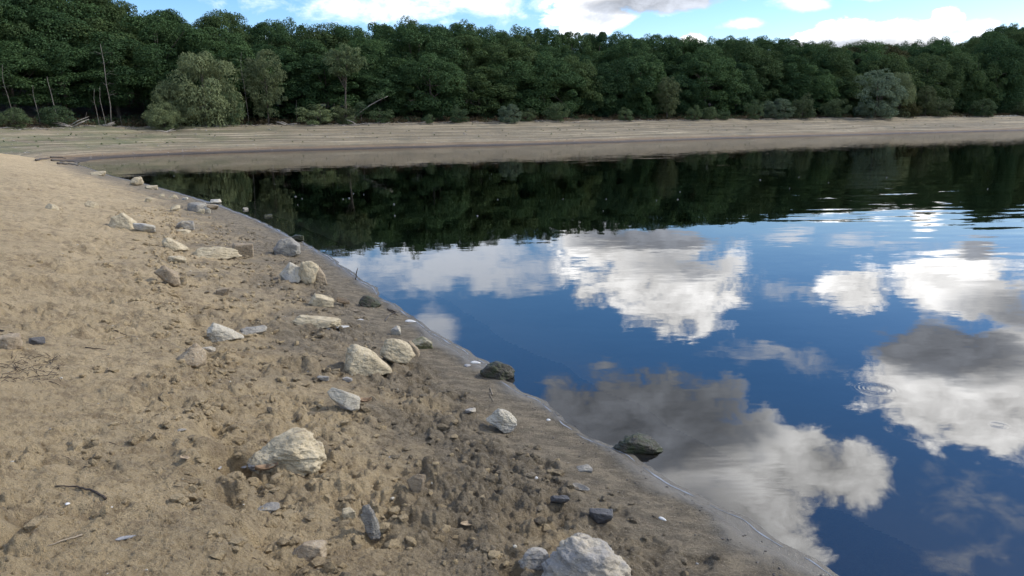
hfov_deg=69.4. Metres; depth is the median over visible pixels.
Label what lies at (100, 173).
stone
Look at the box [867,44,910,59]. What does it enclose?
broadleaf tree
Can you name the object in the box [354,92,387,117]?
leaning trunk
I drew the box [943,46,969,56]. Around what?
broadleaf tree
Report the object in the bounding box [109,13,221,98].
broadleaf tree
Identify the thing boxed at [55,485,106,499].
twig
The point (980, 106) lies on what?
shrub
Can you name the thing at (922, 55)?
broadleaf tree
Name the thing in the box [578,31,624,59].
broadleaf tree
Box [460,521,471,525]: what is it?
dead leaf
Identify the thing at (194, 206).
stone
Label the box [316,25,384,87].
broadleaf tree
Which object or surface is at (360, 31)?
broadleaf tree
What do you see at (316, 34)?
broadleaf tree
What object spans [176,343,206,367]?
stone
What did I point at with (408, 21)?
broadleaf tree
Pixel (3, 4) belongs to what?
broadleaf tree
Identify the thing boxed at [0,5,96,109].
broadleaf tree
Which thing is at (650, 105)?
broadleaf tree
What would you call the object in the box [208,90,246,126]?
shrub
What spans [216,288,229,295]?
stone
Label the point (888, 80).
willow
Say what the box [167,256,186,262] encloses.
stone
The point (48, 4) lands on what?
broadleaf tree
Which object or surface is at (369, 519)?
stone
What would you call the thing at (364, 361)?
stone
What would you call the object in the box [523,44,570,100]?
broadleaf tree
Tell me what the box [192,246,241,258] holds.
stone
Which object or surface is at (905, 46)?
broadleaf tree
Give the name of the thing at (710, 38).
broadleaf tree
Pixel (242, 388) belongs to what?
crumbs
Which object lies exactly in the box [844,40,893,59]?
broadleaf tree
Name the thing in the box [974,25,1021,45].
broadleaf tree
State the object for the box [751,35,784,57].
broadleaf tree
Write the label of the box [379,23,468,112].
broadleaf tree
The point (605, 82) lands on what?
broadleaf tree
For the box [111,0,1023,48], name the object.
sky
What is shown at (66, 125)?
fallen branch
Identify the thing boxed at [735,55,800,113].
broadleaf tree
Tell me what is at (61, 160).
driftwood
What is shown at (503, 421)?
stone
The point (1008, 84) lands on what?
broadleaf tree
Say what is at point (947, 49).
broadleaf tree
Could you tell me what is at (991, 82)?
broadleaf tree
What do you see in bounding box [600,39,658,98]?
broadleaf tree
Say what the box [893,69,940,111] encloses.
broadleaf tree
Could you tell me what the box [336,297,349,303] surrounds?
stone
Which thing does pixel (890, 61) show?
broadleaf tree
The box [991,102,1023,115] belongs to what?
shrub
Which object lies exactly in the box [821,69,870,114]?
broadleaf tree
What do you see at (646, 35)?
broadleaf tree
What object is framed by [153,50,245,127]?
willow
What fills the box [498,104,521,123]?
shrub
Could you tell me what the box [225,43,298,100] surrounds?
broadleaf tree
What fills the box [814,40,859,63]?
broadleaf tree
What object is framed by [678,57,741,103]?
broadleaf tree
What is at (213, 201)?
stone
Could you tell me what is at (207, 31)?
broadleaf tree
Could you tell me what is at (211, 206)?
stone
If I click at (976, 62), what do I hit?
broadleaf tree
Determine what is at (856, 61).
broadleaf tree
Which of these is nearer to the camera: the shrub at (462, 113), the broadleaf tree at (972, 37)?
the shrub at (462, 113)
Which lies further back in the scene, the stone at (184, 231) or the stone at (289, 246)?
the stone at (184, 231)
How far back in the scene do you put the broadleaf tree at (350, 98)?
104.58 m
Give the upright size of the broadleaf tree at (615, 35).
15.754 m
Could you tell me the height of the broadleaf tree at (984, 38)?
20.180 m
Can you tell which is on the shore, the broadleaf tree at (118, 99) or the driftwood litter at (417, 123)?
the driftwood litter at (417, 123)
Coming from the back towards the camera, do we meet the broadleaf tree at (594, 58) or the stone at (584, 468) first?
the broadleaf tree at (594, 58)
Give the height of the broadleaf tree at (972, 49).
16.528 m
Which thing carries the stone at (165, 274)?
on the beach
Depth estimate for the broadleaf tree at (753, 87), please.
143.21 m
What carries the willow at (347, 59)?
on the forest floor
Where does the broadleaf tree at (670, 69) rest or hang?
on the forest floor
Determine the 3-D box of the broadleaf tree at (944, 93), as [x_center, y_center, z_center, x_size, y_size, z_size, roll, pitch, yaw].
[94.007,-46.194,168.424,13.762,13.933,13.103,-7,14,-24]
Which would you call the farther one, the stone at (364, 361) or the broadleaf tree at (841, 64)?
the broadleaf tree at (841, 64)
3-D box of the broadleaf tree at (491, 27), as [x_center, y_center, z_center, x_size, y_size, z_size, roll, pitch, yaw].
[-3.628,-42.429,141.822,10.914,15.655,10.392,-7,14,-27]
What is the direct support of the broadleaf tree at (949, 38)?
on the forest floor
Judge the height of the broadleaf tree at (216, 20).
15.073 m
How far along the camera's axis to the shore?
97.07 m
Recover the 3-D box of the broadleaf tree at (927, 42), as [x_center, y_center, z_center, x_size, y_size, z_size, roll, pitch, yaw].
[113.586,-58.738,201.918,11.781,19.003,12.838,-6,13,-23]
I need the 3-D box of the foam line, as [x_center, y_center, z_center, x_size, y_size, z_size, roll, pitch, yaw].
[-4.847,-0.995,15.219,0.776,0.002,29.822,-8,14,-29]
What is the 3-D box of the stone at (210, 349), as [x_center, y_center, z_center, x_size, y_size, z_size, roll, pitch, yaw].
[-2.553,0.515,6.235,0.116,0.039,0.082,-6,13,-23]
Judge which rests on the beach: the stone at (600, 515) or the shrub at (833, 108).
the stone at (600, 515)
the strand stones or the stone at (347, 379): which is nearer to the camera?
the stone at (347, 379)
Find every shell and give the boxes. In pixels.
[115,535,135,540]
[573,483,589,490]
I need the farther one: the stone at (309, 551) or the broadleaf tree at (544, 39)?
the broadleaf tree at (544, 39)
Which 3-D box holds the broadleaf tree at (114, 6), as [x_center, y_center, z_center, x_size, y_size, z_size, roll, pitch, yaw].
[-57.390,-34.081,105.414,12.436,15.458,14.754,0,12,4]
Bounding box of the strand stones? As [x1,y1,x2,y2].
[2,118,1019,155]
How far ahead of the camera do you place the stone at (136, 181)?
29.87 m
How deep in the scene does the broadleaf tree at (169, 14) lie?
108.42 m
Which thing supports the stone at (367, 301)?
on the beach
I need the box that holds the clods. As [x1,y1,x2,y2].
[4,188,721,575]
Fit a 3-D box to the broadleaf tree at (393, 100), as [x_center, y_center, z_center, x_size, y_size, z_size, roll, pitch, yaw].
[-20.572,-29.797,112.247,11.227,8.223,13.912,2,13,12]
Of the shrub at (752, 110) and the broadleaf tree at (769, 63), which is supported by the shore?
the shrub at (752, 110)
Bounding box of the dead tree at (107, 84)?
[91,44,114,121]
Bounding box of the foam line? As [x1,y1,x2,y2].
[193,197,831,575]
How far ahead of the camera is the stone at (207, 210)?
18.95 m
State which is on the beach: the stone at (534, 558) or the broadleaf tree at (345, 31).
the stone at (534, 558)
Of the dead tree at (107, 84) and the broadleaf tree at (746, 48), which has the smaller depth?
the dead tree at (107, 84)
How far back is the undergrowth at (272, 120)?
106.61 m
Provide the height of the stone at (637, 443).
0.142 m
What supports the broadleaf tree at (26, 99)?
on the forest floor
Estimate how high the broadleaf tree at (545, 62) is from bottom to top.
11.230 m
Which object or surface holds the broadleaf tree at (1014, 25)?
on the forest floor
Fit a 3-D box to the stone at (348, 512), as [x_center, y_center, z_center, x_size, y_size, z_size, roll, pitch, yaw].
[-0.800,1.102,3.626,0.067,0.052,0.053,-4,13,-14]
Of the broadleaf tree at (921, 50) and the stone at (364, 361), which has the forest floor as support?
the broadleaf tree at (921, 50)
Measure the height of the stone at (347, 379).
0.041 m
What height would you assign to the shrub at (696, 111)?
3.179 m
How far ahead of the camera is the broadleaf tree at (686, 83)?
134.93 m
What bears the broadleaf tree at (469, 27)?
on the forest floor
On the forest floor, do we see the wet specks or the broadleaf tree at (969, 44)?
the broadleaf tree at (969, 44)
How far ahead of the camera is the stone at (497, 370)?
6.61 m
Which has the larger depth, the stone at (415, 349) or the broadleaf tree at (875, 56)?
the broadleaf tree at (875, 56)
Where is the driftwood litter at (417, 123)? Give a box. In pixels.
[0,115,1023,129]
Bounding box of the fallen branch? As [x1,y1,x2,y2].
[54,117,88,126]
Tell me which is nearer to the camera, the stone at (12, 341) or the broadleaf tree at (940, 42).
the stone at (12, 341)
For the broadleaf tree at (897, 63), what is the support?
on the forest floor
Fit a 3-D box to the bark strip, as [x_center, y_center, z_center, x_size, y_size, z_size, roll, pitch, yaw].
[-1.319,0.962,3.974,0.121,0.040,0.036,-2,25,-32]
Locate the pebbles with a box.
[7,190,698,570]
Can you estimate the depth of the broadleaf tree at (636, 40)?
144.05 m
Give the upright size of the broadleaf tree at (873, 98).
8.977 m
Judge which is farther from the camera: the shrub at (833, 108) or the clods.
the shrub at (833, 108)
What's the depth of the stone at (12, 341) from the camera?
5.20 m
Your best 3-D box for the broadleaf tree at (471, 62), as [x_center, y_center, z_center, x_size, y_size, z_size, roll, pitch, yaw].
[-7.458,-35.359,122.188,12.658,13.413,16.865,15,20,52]
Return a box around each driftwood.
[51,159,74,161]
[57,162,78,165]
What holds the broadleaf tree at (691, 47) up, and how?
on the forest floor
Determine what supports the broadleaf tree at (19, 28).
on the forest floor
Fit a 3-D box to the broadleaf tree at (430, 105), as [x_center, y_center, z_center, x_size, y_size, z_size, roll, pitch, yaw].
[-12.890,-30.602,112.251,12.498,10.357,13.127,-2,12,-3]
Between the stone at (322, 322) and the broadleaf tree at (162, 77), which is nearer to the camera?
the stone at (322, 322)
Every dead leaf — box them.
[180,455,189,458]
[360,397,371,401]
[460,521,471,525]
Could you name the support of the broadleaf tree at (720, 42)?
on the forest floor
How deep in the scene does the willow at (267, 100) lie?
98.52 m
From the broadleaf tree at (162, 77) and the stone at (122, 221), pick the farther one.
the broadleaf tree at (162, 77)
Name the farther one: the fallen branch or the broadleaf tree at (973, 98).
the broadleaf tree at (973, 98)
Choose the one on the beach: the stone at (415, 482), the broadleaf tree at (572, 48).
the stone at (415, 482)
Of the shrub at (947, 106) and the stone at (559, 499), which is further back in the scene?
the shrub at (947, 106)
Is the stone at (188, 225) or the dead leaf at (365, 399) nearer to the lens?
the dead leaf at (365, 399)
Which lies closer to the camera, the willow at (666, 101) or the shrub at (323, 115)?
the shrub at (323, 115)
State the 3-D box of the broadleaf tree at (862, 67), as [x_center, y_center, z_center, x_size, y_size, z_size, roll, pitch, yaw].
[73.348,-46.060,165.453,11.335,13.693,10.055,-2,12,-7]
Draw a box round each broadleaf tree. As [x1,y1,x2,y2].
[0,0,16,38]
[0,0,55,89]
[0,5,36,91]
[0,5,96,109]
[0,39,69,113]
[2,41,116,115]
[9,0,122,41]
[31,18,154,110]
[55,0,148,60]
[56,31,166,117]
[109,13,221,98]
[137,8,193,74]
[140,66,221,112]
[178,26,253,91]
[184,41,276,116]
[188,9,260,51]
[217,9,252,38]
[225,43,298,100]
[237,54,339,118]
[239,19,284,44]
[247,22,304,105]
[266,17,310,102]
[271,39,364,102]
[272,22,350,95]
[272,56,391,119]
[315,22,354,106]
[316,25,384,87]
[336,37,409,100]
[347,64,413,116]
[353,22,392,105]
[367,24,424,85]
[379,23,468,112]
[381,25,446,92]
[385,15,424,104]
[386,51,466,117]
[420,33,508,103]
[425,22,483,79]
[435,66,519,118]
[450,19,478,102]
[466,27,527,102]
[466,58,560,117]
[472,41,539,113]
[478,24,506,104]
[496,24,531,46]
[500,34,541,59]
[508,50,586,116]
[520,27,571,56]
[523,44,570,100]
[545,54,605,114]
[550,35,581,52]
[551,31,595,60]
[553,51,595,91]
[563,66,627,116]
[576,51,623,98]
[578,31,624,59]
[579,32,600,59]
[582,31,631,60]
[595,57,655,115]
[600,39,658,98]
[618,55,668,116]
[620,38,655,63]
[640,33,660,51]
[643,33,683,102]
[644,51,700,88]
[646,73,707,115]
[655,37,724,98]
[672,49,748,115]
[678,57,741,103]
[706,36,720,105]
[710,39,738,57]
[710,62,764,115]
[717,35,736,105]
[717,37,763,88]
[729,48,793,95]
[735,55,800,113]
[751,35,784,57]
[758,56,811,101]
[760,54,819,112]
[767,38,807,58]
[778,61,839,113]
[782,44,838,76]
[801,43,855,89]
[807,76,858,112]
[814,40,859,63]
[821,50,870,73]
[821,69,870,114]
[836,47,863,64]
[840,74,886,111]
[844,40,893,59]
[853,50,887,75]
[860,52,923,107]
[864,54,912,97]
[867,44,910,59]
[889,45,918,56]
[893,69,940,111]
[895,40,920,52]
[901,56,931,87]
[905,53,937,72]
[906,48,938,57]
[908,53,961,113]
[909,39,926,48]
[921,37,938,48]
[923,39,951,57]
[925,44,960,63]
[925,50,986,109]
[941,36,956,45]
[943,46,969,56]
[944,54,984,111]
[946,52,988,90]
[954,53,1007,112]
[957,37,985,51]
[960,46,999,82]
[968,31,995,43]
[970,32,1021,78]
[971,34,1023,113]
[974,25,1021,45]
[996,47,1023,110]
[997,29,1023,70]
[1009,23,1022,29]
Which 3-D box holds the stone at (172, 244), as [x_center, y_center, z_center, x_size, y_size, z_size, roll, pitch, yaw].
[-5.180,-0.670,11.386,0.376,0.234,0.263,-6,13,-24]
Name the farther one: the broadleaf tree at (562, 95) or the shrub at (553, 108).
the broadleaf tree at (562, 95)
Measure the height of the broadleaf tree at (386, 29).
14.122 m
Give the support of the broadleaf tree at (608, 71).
on the forest floor
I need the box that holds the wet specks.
[262,223,822,575]
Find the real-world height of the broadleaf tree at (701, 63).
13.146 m
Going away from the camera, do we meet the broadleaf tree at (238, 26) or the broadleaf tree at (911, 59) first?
the broadleaf tree at (238, 26)
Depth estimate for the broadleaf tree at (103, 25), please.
94.86 m
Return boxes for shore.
[0,115,1023,161]
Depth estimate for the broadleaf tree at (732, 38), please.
168.68 m
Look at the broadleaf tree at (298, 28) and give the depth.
123.54 m
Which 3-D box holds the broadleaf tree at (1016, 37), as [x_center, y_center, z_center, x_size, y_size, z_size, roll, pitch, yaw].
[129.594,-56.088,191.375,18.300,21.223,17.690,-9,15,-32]
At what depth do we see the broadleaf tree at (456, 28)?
124.01 m
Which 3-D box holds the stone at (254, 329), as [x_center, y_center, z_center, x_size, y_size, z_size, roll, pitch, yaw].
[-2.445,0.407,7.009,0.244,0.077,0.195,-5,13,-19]
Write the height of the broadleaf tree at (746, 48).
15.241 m
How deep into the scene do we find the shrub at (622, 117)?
123.21 m
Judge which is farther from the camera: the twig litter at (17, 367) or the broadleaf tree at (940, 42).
the broadleaf tree at (940, 42)
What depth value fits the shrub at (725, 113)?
133.79 m
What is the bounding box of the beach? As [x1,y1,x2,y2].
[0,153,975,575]
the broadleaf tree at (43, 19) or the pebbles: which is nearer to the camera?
the pebbles
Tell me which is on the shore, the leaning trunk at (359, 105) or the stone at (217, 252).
the leaning trunk at (359, 105)
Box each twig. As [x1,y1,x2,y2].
[48,534,82,545]
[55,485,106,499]
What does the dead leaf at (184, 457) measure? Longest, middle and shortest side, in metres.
0.077 x 0.047 x 0.012 m
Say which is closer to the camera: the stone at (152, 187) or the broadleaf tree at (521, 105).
the stone at (152, 187)
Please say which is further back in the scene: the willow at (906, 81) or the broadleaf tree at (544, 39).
the willow at (906, 81)
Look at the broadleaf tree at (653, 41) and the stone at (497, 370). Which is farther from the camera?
the broadleaf tree at (653, 41)
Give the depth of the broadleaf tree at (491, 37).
129.47 m
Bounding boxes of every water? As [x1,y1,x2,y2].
[78,130,1023,242]
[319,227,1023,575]
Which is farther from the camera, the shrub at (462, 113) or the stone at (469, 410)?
the shrub at (462, 113)
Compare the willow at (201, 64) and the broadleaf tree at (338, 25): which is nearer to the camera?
the willow at (201, 64)
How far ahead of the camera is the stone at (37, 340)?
5.45 m
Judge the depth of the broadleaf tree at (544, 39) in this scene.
136.18 m
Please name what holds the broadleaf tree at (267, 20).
on the forest floor
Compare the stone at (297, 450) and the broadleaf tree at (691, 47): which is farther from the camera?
the broadleaf tree at (691, 47)
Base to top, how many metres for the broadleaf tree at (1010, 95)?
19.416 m
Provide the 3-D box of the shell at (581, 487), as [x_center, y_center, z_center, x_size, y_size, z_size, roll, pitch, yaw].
[0.412,1.198,4.423,0.122,0.020,0.066,10,22,30]
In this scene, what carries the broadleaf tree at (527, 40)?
on the forest floor
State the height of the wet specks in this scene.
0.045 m
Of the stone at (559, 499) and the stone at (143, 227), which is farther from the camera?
the stone at (143, 227)
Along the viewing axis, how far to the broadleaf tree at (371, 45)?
111.37 m
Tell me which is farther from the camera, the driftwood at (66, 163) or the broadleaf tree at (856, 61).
the broadleaf tree at (856, 61)
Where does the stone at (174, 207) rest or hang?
on the beach
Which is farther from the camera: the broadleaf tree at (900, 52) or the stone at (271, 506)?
the broadleaf tree at (900, 52)
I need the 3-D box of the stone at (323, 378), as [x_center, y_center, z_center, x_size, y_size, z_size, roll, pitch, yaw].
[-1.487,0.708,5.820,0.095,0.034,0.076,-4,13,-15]
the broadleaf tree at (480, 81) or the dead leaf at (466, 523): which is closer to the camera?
the dead leaf at (466, 523)
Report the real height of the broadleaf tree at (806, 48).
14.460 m
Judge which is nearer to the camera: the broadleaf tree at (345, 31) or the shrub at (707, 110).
the broadleaf tree at (345, 31)
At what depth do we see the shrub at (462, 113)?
106.86 m
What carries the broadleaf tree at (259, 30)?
on the forest floor
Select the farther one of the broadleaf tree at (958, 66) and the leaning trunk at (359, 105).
the broadleaf tree at (958, 66)
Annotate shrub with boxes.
[0,107,33,128]
[35,105,75,127]
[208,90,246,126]
[294,104,342,124]
[334,102,356,124]
[364,107,394,122]
[424,114,434,124]
[449,105,469,122]
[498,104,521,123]
[518,108,538,121]
[541,102,569,121]
[618,107,633,120]
[685,105,702,120]
[701,106,719,119]
[716,109,730,119]
[743,99,764,119]
[760,98,796,119]
[788,93,816,118]
[819,98,851,117]
[892,102,922,118]
[917,85,936,115]
[923,96,954,116]
[967,98,998,116]
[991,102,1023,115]
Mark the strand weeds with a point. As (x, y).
(373, 133)
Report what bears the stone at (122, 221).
on the beach
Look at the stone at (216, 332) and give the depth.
6.59 m
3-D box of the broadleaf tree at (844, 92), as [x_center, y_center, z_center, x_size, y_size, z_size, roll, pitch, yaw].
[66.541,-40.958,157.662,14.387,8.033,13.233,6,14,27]
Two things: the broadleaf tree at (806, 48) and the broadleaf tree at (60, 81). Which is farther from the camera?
the broadleaf tree at (806, 48)
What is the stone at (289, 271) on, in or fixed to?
on the beach
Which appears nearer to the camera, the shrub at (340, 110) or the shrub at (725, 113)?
the shrub at (340, 110)
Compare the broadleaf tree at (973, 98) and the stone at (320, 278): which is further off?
the broadleaf tree at (973, 98)
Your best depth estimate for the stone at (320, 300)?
8.76 m
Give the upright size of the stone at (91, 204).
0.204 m
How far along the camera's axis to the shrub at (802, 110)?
142.84 m
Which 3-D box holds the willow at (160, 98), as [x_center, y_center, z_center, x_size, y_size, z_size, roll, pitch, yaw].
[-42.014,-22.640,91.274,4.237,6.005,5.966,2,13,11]
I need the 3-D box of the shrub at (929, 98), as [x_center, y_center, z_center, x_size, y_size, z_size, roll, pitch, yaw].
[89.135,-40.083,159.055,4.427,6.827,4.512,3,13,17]
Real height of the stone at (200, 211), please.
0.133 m
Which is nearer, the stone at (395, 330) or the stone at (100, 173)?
the stone at (395, 330)
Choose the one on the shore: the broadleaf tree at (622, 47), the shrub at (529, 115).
the shrub at (529, 115)
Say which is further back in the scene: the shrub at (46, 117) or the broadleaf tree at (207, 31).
the broadleaf tree at (207, 31)
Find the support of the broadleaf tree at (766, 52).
on the forest floor
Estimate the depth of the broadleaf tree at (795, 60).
148.25 m
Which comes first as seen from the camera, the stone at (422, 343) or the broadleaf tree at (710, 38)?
the stone at (422, 343)
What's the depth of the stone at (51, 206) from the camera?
13.30 m
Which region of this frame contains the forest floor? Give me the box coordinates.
[0,87,1022,127]
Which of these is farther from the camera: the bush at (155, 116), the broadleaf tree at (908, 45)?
the broadleaf tree at (908, 45)
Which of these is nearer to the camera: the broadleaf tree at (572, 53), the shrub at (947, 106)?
the broadleaf tree at (572, 53)
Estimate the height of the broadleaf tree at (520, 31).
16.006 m
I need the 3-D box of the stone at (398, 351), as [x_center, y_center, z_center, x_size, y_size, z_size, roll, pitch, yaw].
[-1.047,0.565,6.762,0.324,0.227,0.259,-3,12,-9]
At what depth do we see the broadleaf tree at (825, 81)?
148.92 m
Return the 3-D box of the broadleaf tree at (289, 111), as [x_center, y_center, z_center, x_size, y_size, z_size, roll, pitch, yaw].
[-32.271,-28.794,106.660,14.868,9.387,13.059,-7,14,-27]
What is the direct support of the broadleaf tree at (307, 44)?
on the forest floor
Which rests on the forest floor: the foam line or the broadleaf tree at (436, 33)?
the broadleaf tree at (436, 33)
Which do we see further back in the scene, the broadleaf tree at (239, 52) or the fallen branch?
the broadleaf tree at (239, 52)
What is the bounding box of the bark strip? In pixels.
[255,462,277,469]
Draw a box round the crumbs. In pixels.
[0,192,710,575]
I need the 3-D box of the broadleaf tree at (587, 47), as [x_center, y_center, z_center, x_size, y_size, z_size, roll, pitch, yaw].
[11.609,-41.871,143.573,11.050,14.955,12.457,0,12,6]
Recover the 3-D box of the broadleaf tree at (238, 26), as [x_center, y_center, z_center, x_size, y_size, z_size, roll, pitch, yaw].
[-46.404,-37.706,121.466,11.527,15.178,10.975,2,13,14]
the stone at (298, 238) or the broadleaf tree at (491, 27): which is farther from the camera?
the broadleaf tree at (491, 27)
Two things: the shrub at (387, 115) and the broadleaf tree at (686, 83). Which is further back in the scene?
the broadleaf tree at (686, 83)
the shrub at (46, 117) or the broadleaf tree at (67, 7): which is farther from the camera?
the broadleaf tree at (67, 7)
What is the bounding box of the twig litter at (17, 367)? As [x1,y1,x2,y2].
[0,224,649,559]
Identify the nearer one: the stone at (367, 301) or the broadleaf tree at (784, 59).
the stone at (367, 301)
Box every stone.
[0,333,22,349]
[28,336,44,344]
[45,203,58,209]
[85,201,98,207]
[90,171,105,175]
[108,213,136,229]
[130,177,143,185]
[133,223,155,231]
[145,185,157,189]
[154,265,180,286]
[162,237,188,250]
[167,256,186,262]
[170,205,179,210]
[176,221,194,229]
[176,229,190,233]
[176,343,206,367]
[187,202,206,211]
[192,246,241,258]
[196,209,204,213]
[202,346,215,351]
[203,207,210,213]
[206,322,243,342]
[207,204,218,208]
[210,199,221,203]
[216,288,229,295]
[232,243,253,256]
[240,325,266,334]
[246,427,326,477]
[247,463,256,470]
[257,502,279,512]
[273,237,300,256]
[279,262,301,282]
[290,315,340,328]
[292,234,303,241]
[293,540,326,561]
[298,261,318,283]
[308,293,333,307]
[316,267,326,284]
[317,375,328,380]
[327,387,360,410]
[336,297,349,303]
[342,377,351,381]
[342,507,355,519]
[344,344,391,376]
[359,295,380,307]
[361,504,380,540]
[380,338,414,363]
[391,326,400,335]
[406,340,419,356]
[407,474,425,492]
[412,337,432,348]
[465,408,475,412]
[480,361,514,379]
[486,408,516,433]
[518,547,548,570]
[541,532,630,575]
[550,495,569,503]
[576,464,592,472]
[589,508,612,523]
[613,432,662,454]
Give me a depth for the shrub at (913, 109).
154.62 m
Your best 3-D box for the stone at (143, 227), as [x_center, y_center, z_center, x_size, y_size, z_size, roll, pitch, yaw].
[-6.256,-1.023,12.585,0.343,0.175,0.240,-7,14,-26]
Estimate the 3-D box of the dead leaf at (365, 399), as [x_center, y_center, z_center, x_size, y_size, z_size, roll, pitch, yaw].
[-1.082,0.822,5.439,0.102,0.034,0.047,-1,25,-30]
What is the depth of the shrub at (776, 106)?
139.97 m
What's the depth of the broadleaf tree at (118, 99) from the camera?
92.00 m
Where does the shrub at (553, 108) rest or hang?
on the forest floor
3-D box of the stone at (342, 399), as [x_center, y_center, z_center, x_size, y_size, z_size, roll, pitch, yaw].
[-1.168,0.773,5.145,0.222,0.179,0.122,-4,13,-13]
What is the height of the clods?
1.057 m
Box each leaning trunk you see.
[353,101,365,117]
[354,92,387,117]
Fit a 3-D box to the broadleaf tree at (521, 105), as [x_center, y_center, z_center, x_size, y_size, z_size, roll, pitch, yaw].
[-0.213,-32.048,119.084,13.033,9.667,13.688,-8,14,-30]
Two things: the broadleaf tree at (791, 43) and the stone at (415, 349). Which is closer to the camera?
the stone at (415, 349)
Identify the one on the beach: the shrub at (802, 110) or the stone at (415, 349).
the stone at (415, 349)
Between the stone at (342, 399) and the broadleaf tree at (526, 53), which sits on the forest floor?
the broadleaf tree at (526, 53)
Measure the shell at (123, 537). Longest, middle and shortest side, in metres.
0.085 x 0.022 x 0.008 m
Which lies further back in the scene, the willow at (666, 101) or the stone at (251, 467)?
the willow at (666, 101)
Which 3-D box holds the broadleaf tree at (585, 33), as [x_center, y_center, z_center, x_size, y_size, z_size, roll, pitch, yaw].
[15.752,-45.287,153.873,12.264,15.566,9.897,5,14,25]
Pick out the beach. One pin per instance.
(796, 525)
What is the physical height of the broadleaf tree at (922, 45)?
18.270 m
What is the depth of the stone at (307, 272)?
10.21 m
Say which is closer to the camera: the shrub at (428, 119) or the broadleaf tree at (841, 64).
the shrub at (428, 119)
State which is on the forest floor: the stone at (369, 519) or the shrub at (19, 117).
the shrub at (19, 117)
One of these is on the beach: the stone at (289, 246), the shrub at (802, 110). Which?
the stone at (289, 246)
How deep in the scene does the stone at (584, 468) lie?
4.73 m
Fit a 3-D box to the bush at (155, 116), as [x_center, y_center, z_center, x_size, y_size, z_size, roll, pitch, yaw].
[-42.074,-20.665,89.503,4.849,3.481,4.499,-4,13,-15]
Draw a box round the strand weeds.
[3,116,1009,146]
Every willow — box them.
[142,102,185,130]
[150,80,190,125]
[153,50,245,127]
[241,49,287,123]
[320,43,368,118]
[655,76,681,118]
[851,68,907,118]
[883,72,916,117]
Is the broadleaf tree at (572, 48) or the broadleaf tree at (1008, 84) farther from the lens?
the broadleaf tree at (1008, 84)
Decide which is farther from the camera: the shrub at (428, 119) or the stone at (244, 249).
the shrub at (428, 119)
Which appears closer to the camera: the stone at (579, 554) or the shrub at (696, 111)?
the stone at (579, 554)

